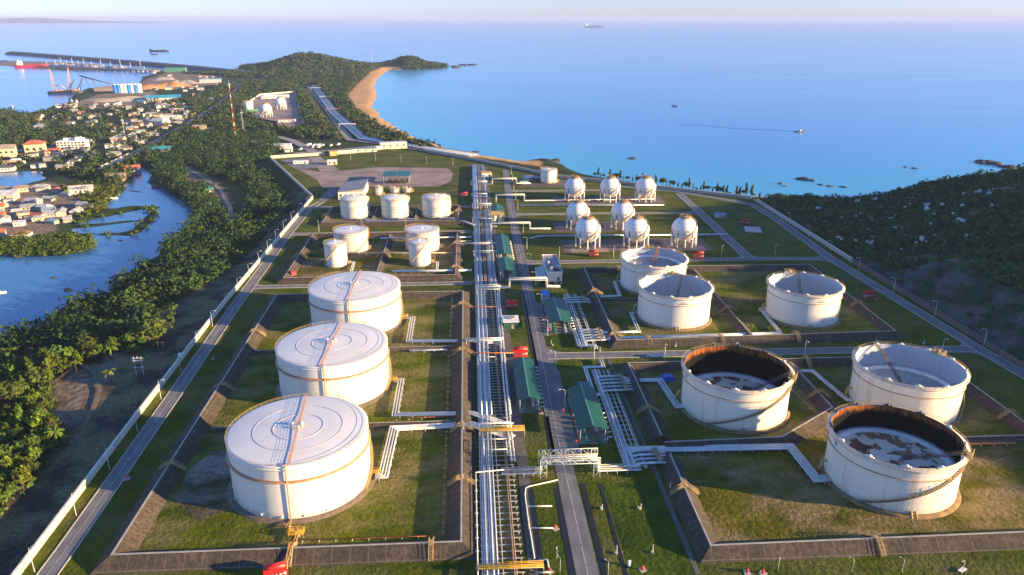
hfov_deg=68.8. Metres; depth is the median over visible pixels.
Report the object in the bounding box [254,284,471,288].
kerb
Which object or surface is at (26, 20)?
distant hills
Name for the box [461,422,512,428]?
pipe gantry
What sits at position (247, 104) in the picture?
storage tank
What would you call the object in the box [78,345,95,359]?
tree
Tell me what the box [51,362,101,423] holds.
creek track
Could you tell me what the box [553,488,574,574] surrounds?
drain channel
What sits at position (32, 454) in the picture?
tree
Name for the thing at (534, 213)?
kerb
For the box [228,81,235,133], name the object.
radio mast
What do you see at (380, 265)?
bund wall
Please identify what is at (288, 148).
guard station
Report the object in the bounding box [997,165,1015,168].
sea rock
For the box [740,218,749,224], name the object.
fire skid
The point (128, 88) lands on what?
silo
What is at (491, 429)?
pipe gantry
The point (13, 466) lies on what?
tree
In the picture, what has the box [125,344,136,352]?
tree
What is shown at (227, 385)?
bund crossing
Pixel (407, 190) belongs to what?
storage tank
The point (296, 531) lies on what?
valve platform
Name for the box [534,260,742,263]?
kerb
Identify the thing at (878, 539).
bund crossing
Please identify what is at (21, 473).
tree
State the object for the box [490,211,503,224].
filter skid
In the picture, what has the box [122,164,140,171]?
house
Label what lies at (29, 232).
house
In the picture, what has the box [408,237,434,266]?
storage tank
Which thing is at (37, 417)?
tree
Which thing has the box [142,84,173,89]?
spoil heap
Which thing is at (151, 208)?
mangrove thicket
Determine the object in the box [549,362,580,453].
forecourt
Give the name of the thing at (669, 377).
tarpaulin cover
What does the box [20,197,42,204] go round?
house
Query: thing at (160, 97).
hall
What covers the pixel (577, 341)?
pipeline
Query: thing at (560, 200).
pipe bridge
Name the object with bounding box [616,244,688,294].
floating roof tank
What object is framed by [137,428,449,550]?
yard ground
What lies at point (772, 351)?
cross road
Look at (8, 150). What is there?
house
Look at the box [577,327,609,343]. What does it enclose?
pipe manifold
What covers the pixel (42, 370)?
tree
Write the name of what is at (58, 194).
village road
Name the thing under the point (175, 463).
bund crossing
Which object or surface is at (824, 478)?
pipeline
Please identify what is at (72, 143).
hotel
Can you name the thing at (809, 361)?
bund crossing
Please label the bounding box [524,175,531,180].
analyser shed
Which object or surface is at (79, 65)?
harbour stack
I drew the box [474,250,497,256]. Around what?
pipe gantry
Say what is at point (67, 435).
tree
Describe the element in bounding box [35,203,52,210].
house
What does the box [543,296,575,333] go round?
pump shelter
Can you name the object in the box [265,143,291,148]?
guard station
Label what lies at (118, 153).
house
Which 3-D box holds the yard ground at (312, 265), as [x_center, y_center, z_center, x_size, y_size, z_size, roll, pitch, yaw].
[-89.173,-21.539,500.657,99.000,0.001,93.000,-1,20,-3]
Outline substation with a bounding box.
[542,254,562,284]
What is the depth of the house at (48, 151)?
906.85 m
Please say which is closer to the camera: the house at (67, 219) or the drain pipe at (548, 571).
the drain pipe at (548, 571)
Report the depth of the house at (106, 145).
953.40 m
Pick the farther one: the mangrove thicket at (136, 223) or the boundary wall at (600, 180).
the boundary wall at (600, 180)
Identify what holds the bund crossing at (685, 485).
on the lawn at (999, 383)
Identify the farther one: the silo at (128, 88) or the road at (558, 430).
the silo at (128, 88)
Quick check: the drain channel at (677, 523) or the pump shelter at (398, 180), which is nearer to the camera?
the drain channel at (677, 523)
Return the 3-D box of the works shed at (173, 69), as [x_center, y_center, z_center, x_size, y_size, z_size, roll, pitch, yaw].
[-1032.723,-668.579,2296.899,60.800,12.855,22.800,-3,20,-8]
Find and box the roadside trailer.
[646,353,666,357]
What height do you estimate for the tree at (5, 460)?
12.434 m
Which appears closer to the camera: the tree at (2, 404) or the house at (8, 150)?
the tree at (2, 404)
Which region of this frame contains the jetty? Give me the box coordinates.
[44,66,158,72]
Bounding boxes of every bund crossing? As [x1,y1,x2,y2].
[157,459,186,470]
[211,381,235,390]
[245,328,265,336]
[286,542,297,566]
[291,252,306,258]
[428,537,433,561]
[447,474,474,487]
[449,422,474,433]
[452,346,472,355]
[454,301,471,308]
[586,288,603,295]
[606,331,623,336]
[636,403,660,414]
[669,482,698,495]
[719,305,737,312]
[790,330,801,342]
[801,355,811,367]
[806,388,830,398]
[849,299,867,306]
[865,532,886,556]
[997,408,1023,419]
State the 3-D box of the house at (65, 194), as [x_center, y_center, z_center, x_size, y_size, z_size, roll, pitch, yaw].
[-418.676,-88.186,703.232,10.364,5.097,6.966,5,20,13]
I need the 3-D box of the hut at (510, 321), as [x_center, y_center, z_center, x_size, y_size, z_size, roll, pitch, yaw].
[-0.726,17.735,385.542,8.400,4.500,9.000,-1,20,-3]
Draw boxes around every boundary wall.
[11,195,312,574]
[251,91,303,128]
[270,152,324,157]
[270,156,311,196]
[335,102,473,152]
[338,146,381,153]
[425,149,751,198]
[753,196,852,261]
[852,259,1023,369]
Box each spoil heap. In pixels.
[81,98,109,100]
[93,96,146,101]
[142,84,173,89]
[149,77,175,80]
[158,81,191,86]
[177,80,199,83]
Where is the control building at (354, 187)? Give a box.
[337,179,367,199]
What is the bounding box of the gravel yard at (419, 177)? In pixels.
[300,167,452,187]
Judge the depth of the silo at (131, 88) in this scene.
1656.49 m
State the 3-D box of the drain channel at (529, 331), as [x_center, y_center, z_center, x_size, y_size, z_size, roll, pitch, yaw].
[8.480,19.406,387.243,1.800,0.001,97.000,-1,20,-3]
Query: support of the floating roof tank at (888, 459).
on the lawn at (999, 383)
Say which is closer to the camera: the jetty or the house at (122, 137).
the house at (122, 137)
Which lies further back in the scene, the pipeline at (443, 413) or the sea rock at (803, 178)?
the sea rock at (803, 178)
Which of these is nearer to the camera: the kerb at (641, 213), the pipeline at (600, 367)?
the pipeline at (600, 367)
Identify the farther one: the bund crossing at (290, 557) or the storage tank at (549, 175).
the storage tank at (549, 175)
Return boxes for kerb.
[36,201,317,574]
[57,201,324,574]
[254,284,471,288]
[256,281,471,285]
[325,230,470,232]
[517,212,605,213]
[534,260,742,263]
[546,213,694,214]
[556,346,944,352]
[556,351,976,358]
[559,257,754,260]
[621,185,1022,369]
[624,187,1023,378]
[675,193,744,258]
[685,195,753,257]
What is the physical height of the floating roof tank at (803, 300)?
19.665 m
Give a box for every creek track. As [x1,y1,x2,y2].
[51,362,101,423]
[184,166,233,216]
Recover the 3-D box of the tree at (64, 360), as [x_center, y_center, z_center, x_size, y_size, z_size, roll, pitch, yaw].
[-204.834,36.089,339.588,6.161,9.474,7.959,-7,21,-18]
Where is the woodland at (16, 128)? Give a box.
[0,63,440,186]
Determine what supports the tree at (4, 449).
on the terrain at (28, 516)
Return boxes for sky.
[0,0,1023,20]
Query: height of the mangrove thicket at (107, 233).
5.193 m
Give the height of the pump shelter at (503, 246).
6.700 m
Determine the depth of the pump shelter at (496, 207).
594.49 m
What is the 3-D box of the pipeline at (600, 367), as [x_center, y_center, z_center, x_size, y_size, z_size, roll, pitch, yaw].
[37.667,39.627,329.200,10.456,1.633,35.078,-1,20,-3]
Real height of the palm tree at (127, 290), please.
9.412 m
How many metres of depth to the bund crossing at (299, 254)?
492.57 m
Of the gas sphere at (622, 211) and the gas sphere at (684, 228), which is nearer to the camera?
the gas sphere at (684, 228)
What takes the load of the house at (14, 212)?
on the terrain at (28, 516)
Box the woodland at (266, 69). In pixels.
[181,51,428,77]
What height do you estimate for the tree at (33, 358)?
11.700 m
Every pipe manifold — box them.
[563,294,590,304]
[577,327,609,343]
[595,371,633,392]
[629,445,666,466]
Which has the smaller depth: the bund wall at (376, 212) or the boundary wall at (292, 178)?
the bund wall at (376, 212)
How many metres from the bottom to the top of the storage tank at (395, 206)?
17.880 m
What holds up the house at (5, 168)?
on the terrain at (28, 516)
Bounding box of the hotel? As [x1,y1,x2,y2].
[55,137,89,151]
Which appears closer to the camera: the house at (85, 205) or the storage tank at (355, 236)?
the storage tank at (355, 236)
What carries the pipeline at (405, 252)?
on the yard ground at (312, 265)
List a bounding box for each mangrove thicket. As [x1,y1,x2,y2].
[0,231,97,256]
[59,177,120,216]
[71,204,159,223]
[81,218,142,227]
[86,229,110,235]
[129,217,155,235]
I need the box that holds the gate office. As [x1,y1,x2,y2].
[379,141,406,148]
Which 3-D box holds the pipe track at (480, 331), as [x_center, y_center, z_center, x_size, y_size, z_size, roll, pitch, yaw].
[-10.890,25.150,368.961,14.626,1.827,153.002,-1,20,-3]
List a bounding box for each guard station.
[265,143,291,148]
[284,146,292,151]
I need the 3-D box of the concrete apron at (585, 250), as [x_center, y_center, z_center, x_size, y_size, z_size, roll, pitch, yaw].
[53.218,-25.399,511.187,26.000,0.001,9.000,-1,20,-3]
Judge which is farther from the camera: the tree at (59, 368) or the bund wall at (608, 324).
the bund wall at (608, 324)
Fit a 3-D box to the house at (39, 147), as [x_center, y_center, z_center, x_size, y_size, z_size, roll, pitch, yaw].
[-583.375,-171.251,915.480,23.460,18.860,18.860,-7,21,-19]
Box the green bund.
[243,108,257,111]
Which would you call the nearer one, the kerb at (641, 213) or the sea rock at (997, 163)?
the kerb at (641, 213)
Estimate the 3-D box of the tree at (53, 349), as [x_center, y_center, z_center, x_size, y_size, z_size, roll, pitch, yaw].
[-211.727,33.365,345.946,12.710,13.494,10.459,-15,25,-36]
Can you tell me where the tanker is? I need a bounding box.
[585,23,604,27]
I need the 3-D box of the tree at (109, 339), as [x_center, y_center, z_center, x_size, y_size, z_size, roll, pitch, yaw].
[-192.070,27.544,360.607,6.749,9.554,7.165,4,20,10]
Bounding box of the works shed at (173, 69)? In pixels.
[164,67,186,71]
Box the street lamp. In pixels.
[28,546,37,571]
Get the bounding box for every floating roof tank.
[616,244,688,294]
[632,270,713,331]
[674,343,797,434]
[760,269,845,329]
[816,401,974,519]
[844,341,970,426]
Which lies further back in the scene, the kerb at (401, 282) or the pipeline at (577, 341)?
the kerb at (401, 282)
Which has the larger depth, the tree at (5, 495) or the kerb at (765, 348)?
the kerb at (765, 348)
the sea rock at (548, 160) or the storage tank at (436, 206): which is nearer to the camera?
the storage tank at (436, 206)
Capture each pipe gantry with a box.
[457,242,495,244]
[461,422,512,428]
[464,337,503,343]
[471,216,492,224]
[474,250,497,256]
[475,284,499,292]
[477,356,495,362]
[478,560,543,574]
[479,425,524,437]
[483,438,506,459]
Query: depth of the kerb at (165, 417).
288.54 m
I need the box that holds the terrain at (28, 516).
[0,56,1023,574]
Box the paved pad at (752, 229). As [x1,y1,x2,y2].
[744,226,761,232]
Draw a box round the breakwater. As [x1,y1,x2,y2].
[5,51,256,72]
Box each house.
[0,144,17,157]
[0,164,16,171]
[0,186,10,189]
[0,189,19,200]
[0,202,4,208]
[0,228,6,236]
[2,214,10,223]
[3,198,13,202]
[8,230,32,236]
[10,158,20,161]
[11,185,30,191]
[11,208,21,215]
[12,220,25,226]
[17,210,29,219]
[19,203,35,209]
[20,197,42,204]
[22,140,46,154]
[24,212,44,219]
[27,152,38,156]
[30,163,39,167]
[30,184,50,191]
[31,215,44,221]
[34,186,45,191]
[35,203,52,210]
[38,163,45,167]
[41,206,55,210]
[42,196,54,200]
[42,209,59,217]
[43,155,58,160]
[44,148,61,155]
[45,218,58,224]
[51,187,61,192]
[52,151,65,155]
[55,104,64,107]
[55,164,68,168]
[56,207,66,216]
[60,191,72,196]
[62,215,72,222]
[67,184,93,194]
[69,158,80,161]
[69,206,83,214]
[74,154,86,159]
[75,201,87,205]
[78,203,93,209]
[104,143,112,148]
[104,172,126,180]
[106,151,121,156]
[115,136,126,139]
[118,144,128,149]
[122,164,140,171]
[137,139,146,142]
[143,121,152,125]
[147,146,170,153]
[148,118,169,125]
[151,113,161,116]
[160,115,181,122]
[192,125,206,129]
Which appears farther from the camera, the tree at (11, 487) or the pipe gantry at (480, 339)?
the pipe gantry at (480, 339)
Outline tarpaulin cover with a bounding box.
[660,373,674,381]
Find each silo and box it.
[112,84,116,92]
[116,84,120,92]
[119,84,123,92]
[126,84,130,92]
[130,84,133,92]
[133,84,137,92]
[136,84,142,92]
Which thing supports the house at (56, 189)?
on the terrain at (28, 516)
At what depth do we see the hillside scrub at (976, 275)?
406.33 m
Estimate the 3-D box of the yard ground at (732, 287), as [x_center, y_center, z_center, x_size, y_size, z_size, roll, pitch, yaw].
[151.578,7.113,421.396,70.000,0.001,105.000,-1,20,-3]
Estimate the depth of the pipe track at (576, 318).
390.68 m
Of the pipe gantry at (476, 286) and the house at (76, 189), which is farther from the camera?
the house at (76, 189)
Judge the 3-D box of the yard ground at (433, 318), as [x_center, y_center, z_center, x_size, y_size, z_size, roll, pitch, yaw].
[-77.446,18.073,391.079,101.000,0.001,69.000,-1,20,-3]
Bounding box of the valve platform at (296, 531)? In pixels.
[288,526,304,538]
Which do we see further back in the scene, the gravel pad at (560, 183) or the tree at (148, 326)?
the gravel pad at (560, 183)
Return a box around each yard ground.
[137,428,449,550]
[209,350,452,428]
[250,92,302,126]
[256,299,454,349]
[294,236,451,276]
[330,209,453,221]
[592,272,738,337]
[639,371,818,440]
[672,426,1023,542]
[699,271,879,333]
[800,367,1016,435]
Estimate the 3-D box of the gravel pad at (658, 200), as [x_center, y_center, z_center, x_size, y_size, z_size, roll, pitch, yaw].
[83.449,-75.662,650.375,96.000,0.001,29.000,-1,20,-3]
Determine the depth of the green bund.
1327.01 m
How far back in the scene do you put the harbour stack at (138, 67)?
2346.70 m
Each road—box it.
[5,193,59,209]
[38,202,322,574]
[98,83,240,168]
[255,282,471,287]
[270,135,318,152]
[291,231,470,234]
[294,145,473,157]
[307,86,473,156]
[503,170,598,574]
[512,190,595,190]
[516,212,693,214]
[526,257,823,263]
[547,346,974,358]
[621,186,1023,377]
[676,193,752,258]
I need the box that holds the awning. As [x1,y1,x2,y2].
[535,266,546,285]
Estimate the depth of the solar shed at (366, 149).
882.26 m
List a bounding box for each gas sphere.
[260,102,272,116]
[275,96,286,109]
[564,174,584,201]
[566,198,589,229]
[574,214,600,249]
[599,174,620,202]
[610,198,634,230]
[622,214,649,247]
[634,174,655,202]
[670,213,697,248]
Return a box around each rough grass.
[533,488,568,574]
[548,335,574,351]
[604,481,697,574]
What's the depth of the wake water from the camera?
1141.16 m
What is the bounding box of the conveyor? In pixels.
[79,75,110,84]
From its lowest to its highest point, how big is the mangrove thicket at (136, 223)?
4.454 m
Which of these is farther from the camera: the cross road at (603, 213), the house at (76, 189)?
the house at (76, 189)
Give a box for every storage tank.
[225,393,380,524]
[243,100,252,108]
[275,320,396,407]
[308,269,407,333]
[323,238,350,267]
[332,223,371,253]
[339,194,372,219]
[375,185,384,195]
[380,193,412,219]
[389,186,401,192]
[402,186,413,192]
[404,223,442,251]
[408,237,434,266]
[421,193,453,218]
[540,166,558,183]
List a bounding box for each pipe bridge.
[475,277,559,290]
[481,222,550,230]
[485,178,530,184]
[495,194,653,202]
[501,448,641,478]
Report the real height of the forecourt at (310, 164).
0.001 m
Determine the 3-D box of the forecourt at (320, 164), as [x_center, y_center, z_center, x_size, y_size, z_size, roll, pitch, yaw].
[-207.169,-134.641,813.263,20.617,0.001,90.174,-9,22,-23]
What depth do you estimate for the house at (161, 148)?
919.23 m
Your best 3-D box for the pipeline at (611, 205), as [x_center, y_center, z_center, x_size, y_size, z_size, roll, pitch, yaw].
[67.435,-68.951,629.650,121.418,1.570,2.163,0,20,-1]
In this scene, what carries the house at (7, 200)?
on the terrain at (28, 516)
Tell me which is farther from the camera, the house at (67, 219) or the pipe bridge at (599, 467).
the house at (67, 219)
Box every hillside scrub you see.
[764,167,1023,290]
[878,253,1023,338]
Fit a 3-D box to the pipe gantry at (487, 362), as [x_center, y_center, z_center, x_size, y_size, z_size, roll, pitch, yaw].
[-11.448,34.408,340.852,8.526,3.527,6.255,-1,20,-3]
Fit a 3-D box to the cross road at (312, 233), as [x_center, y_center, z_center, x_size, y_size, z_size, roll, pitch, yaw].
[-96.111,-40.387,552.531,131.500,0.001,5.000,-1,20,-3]
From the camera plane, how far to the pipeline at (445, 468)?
228.45 m
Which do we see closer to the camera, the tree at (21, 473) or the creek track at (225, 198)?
the tree at (21, 473)
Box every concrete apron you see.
[484,167,538,574]
[570,248,609,252]
[619,247,655,251]
[667,247,706,250]
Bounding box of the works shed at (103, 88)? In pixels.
[94,87,112,90]
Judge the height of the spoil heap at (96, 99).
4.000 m
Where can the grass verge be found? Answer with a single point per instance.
(313, 98)
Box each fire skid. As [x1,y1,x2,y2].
[263,561,287,574]
[289,270,296,276]
[460,192,467,196]
[506,300,517,307]
[512,346,527,356]
[588,250,598,255]
[692,251,703,257]
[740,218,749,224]
[862,290,875,297]
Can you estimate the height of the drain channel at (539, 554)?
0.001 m
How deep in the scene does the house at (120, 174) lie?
770.26 m
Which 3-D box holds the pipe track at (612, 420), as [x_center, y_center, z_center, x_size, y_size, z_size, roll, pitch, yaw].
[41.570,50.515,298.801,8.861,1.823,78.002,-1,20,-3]
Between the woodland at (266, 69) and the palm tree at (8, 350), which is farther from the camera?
the woodland at (266, 69)
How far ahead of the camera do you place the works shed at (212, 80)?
1909.06 m
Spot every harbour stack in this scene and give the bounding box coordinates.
[75,60,87,66]
[93,61,103,67]
[131,60,144,68]
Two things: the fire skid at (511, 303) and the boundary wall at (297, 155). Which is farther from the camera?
the boundary wall at (297, 155)
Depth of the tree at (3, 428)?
283.19 m
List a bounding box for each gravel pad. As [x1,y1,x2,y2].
[518,180,566,186]
[551,196,666,204]
[553,222,652,231]
[560,238,712,252]
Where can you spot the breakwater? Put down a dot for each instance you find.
(150, 64)
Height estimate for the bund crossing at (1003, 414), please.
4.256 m
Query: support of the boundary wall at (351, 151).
on the lawn at (999, 383)
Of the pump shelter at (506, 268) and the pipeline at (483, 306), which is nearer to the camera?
the pipeline at (483, 306)
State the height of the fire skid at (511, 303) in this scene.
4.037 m
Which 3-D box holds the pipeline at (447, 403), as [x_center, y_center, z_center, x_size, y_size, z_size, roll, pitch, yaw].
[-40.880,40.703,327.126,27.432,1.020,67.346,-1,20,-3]
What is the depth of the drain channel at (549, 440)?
282.26 m
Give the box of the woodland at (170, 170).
[0,124,293,366]
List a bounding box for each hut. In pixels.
[293,160,307,163]
[502,315,518,328]
[541,290,549,303]
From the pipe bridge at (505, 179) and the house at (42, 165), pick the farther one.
the house at (42, 165)
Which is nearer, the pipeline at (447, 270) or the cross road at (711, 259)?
the pipeline at (447, 270)
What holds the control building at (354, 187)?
on the lawn at (999, 383)
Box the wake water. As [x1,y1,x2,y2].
[686,124,793,131]
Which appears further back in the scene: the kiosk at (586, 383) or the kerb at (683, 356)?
the kerb at (683, 356)
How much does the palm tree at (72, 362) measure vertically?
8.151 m
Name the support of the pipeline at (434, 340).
on the yard ground at (433, 318)
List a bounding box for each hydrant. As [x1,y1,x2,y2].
[638,565,646,572]
[743,568,750,574]
[758,569,767,574]
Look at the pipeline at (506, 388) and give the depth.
318.19 m
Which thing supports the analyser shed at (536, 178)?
on the lawn at (999, 383)
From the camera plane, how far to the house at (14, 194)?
686.87 m
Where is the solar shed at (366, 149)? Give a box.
[354,147,376,152]
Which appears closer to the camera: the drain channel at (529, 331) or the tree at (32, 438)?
the tree at (32, 438)
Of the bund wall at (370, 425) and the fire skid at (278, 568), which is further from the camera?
the bund wall at (370, 425)
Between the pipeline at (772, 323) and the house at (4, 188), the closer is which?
the pipeline at (772, 323)
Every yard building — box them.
[264,94,275,98]
[276,94,288,97]
[278,119,295,121]
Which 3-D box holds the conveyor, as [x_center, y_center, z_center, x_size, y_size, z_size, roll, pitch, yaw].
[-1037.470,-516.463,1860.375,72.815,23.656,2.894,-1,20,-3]
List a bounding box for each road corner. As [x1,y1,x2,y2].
[544,344,558,352]
[548,359,560,365]
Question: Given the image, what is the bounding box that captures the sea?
[0,20,1023,333]
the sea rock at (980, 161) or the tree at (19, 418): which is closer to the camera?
the tree at (19, 418)
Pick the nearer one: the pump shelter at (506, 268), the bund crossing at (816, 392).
the bund crossing at (816, 392)
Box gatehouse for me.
[327,159,336,164]
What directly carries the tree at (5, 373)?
on the terrain at (28, 516)
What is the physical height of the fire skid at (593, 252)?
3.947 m
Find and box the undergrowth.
[0,232,264,514]
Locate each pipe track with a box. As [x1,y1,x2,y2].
[311,85,478,155]
[472,164,487,208]
[473,209,496,285]
[475,285,512,415]
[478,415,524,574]
[563,293,594,344]
[591,369,647,468]
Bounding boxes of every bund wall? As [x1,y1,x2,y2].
[89,290,476,574]
[212,420,450,432]
[254,345,453,354]
[276,231,462,283]
[317,205,462,226]
[370,207,380,220]
[374,234,393,271]
[412,207,420,220]
[576,264,906,348]
[605,298,637,301]
[617,357,852,441]
[659,453,1023,563]
[661,361,836,453]
[688,268,752,334]
[962,434,1023,442]
[964,382,1023,434]
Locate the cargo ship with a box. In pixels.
[14,60,48,67]
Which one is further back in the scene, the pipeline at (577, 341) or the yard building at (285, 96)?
the yard building at (285, 96)
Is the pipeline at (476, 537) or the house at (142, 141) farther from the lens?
the house at (142, 141)
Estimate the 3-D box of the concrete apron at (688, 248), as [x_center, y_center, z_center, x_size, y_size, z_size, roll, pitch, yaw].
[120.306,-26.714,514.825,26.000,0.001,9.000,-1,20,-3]
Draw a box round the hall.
[145,94,180,101]
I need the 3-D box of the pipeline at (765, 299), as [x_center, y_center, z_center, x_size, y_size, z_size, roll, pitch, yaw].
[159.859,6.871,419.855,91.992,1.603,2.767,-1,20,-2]
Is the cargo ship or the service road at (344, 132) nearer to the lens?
the service road at (344, 132)
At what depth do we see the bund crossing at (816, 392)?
312.36 m
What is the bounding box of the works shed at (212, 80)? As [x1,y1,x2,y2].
[199,78,220,82]
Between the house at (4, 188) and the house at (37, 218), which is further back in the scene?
the house at (4, 188)
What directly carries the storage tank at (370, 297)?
on the yard ground at (433, 318)
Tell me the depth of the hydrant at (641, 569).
215.37 m
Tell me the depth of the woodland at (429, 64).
2522.60 m
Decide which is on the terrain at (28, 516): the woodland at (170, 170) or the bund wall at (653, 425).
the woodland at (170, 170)
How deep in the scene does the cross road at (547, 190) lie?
687.40 m
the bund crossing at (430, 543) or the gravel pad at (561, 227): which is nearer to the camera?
the bund crossing at (430, 543)
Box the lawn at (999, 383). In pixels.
[21,149,1023,574]
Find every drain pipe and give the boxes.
[524,479,557,558]
[536,559,550,573]
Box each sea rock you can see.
[542,158,555,162]
[795,177,809,180]
[974,159,986,163]
[992,161,1002,165]
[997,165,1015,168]
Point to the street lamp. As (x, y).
(31, 558)
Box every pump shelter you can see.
[383,171,410,183]
[491,203,503,221]
[495,233,513,257]
[497,256,517,279]
[512,356,544,412]
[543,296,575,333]
[567,384,612,443]
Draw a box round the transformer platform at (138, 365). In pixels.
[131,356,143,375]
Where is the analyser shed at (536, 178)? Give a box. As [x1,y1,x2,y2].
[532,176,540,181]
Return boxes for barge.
[47,67,82,93]
[149,49,168,51]
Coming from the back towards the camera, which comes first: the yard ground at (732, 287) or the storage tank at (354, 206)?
the storage tank at (354, 206)
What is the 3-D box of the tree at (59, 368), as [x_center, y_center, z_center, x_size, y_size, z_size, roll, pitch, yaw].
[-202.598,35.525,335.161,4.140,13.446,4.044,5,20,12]
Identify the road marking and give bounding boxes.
[47,202,319,574]
[505,169,587,574]
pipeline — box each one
[284,521,299,567]
[297,428,447,542]
[349,240,471,254]
[365,220,475,225]
[375,421,514,478]
[380,236,471,239]
[391,349,449,419]
[391,378,512,426]
[392,269,471,272]
[404,316,502,344]
[409,349,446,352]
[433,261,438,269]
[451,347,512,355]
[452,302,505,310]
[475,469,503,574]
[496,293,515,462]
[520,204,663,206]
[529,234,728,238]
[572,329,597,348]
[583,359,605,396]
[600,280,621,298]
[600,307,782,341]
[601,311,640,334]
[624,443,831,484]
[625,378,683,408]
[716,297,878,301]
[801,369,853,401]
[968,442,1016,446]
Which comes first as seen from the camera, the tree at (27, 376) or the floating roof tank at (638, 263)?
the tree at (27, 376)
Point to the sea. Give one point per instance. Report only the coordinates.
(866, 108)
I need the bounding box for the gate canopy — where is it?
[329,150,337,155]
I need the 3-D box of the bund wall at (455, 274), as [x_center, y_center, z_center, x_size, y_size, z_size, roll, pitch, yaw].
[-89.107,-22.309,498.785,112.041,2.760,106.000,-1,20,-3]
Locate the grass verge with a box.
[302,88,344,139]
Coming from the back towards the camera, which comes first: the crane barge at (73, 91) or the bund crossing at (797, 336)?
the crane barge at (73, 91)
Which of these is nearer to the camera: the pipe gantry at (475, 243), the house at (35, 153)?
the pipe gantry at (475, 243)
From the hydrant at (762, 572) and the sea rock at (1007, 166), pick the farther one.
the sea rock at (1007, 166)
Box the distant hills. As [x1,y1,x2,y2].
[0,18,176,22]
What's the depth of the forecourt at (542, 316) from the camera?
394.16 m
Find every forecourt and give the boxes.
[281,158,316,169]
[309,157,338,171]
[318,188,337,201]
[536,301,549,335]
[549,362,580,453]
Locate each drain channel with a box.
[521,293,537,365]
[527,485,544,574]
[544,416,555,456]
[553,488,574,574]
[580,483,607,574]
[599,483,627,574]
[607,358,700,573]
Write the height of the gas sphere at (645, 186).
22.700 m
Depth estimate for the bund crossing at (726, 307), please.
402.63 m
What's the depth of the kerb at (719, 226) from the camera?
571.52 m
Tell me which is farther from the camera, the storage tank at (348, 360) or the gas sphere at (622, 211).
the gas sphere at (622, 211)
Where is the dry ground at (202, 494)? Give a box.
[176,449,230,519]
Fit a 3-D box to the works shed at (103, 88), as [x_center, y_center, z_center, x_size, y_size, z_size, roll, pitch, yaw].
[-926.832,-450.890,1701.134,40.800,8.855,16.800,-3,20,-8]
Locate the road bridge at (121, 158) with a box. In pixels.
[101,153,131,166]
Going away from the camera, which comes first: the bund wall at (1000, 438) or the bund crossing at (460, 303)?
the bund wall at (1000, 438)
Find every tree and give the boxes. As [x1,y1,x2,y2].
[0,363,16,382]
[0,381,23,412]
[0,401,9,409]
[0,421,15,428]
[0,425,14,432]
[0,430,17,443]
[0,444,15,466]
[0,455,12,469]
[0,469,9,484]
[0,482,17,499]
[0,489,11,502]
[1,347,19,358]
[1,462,19,478]
[4,426,24,437]
[5,358,24,370]
[5,452,22,465]
[6,440,35,451]
[11,465,31,489]
[12,369,40,384]
[13,403,27,435]
[13,445,42,456]
[15,382,29,400]
[16,457,42,472]
[17,433,41,446]
[17,447,42,471]
[21,391,38,406]
[23,361,39,370]
[24,356,38,382]
[24,382,39,390]
[25,354,42,366]
[26,429,43,437]
[27,388,35,392]
[27,407,52,419]
[27,411,50,427]
[32,394,59,411]
[35,365,51,377]
[35,425,52,441]
[35,441,52,459]
[36,345,67,367]
[36,381,52,395]
[39,356,56,378]
[39,414,64,428]
[41,435,56,447]
[42,370,53,380]
[43,347,53,369]
[43,426,66,451]
[51,427,63,444]
[54,353,65,377]
[54,356,67,373]
[59,431,71,441]
[60,346,79,360]
[67,360,81,375]
[72,356,82,361]
[75,335,97,349]
[76,334,89,355]
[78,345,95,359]
[88,344,104,357]
[102,344,117,362]
[102,368,115,383]
[103,335,120,351]
[118,334,140,343]
[121,329,136,343]
[123,286,135,295]
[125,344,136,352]
[133,330,152,346]
[134,317,162,346]
[136,337,146,347]
[659,178,666,182]
[713,186,724,191]
[744,182,748,194]
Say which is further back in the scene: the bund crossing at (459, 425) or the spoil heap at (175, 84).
the spoil heap at (175, 84)
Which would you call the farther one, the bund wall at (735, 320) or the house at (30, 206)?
the house at (30, 206)
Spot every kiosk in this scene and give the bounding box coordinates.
[480,171,491,176]
[577,381,589,385]
[714,212,725,217]
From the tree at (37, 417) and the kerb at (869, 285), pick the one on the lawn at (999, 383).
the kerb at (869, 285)
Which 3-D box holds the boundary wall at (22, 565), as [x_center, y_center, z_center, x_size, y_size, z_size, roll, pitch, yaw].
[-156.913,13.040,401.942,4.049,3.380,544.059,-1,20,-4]
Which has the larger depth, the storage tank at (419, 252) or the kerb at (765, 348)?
the storage tank at (419, 252)
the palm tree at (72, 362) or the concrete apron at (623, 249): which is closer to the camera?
the palm tree at (72, 362)
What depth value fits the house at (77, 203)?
660.18 m
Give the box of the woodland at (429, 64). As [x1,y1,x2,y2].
[373,55,448,67]
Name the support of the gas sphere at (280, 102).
on the walled yard ground at (291, 111)
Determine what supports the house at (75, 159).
on the terrain at (28, 516)
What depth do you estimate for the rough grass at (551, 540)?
230.96 m

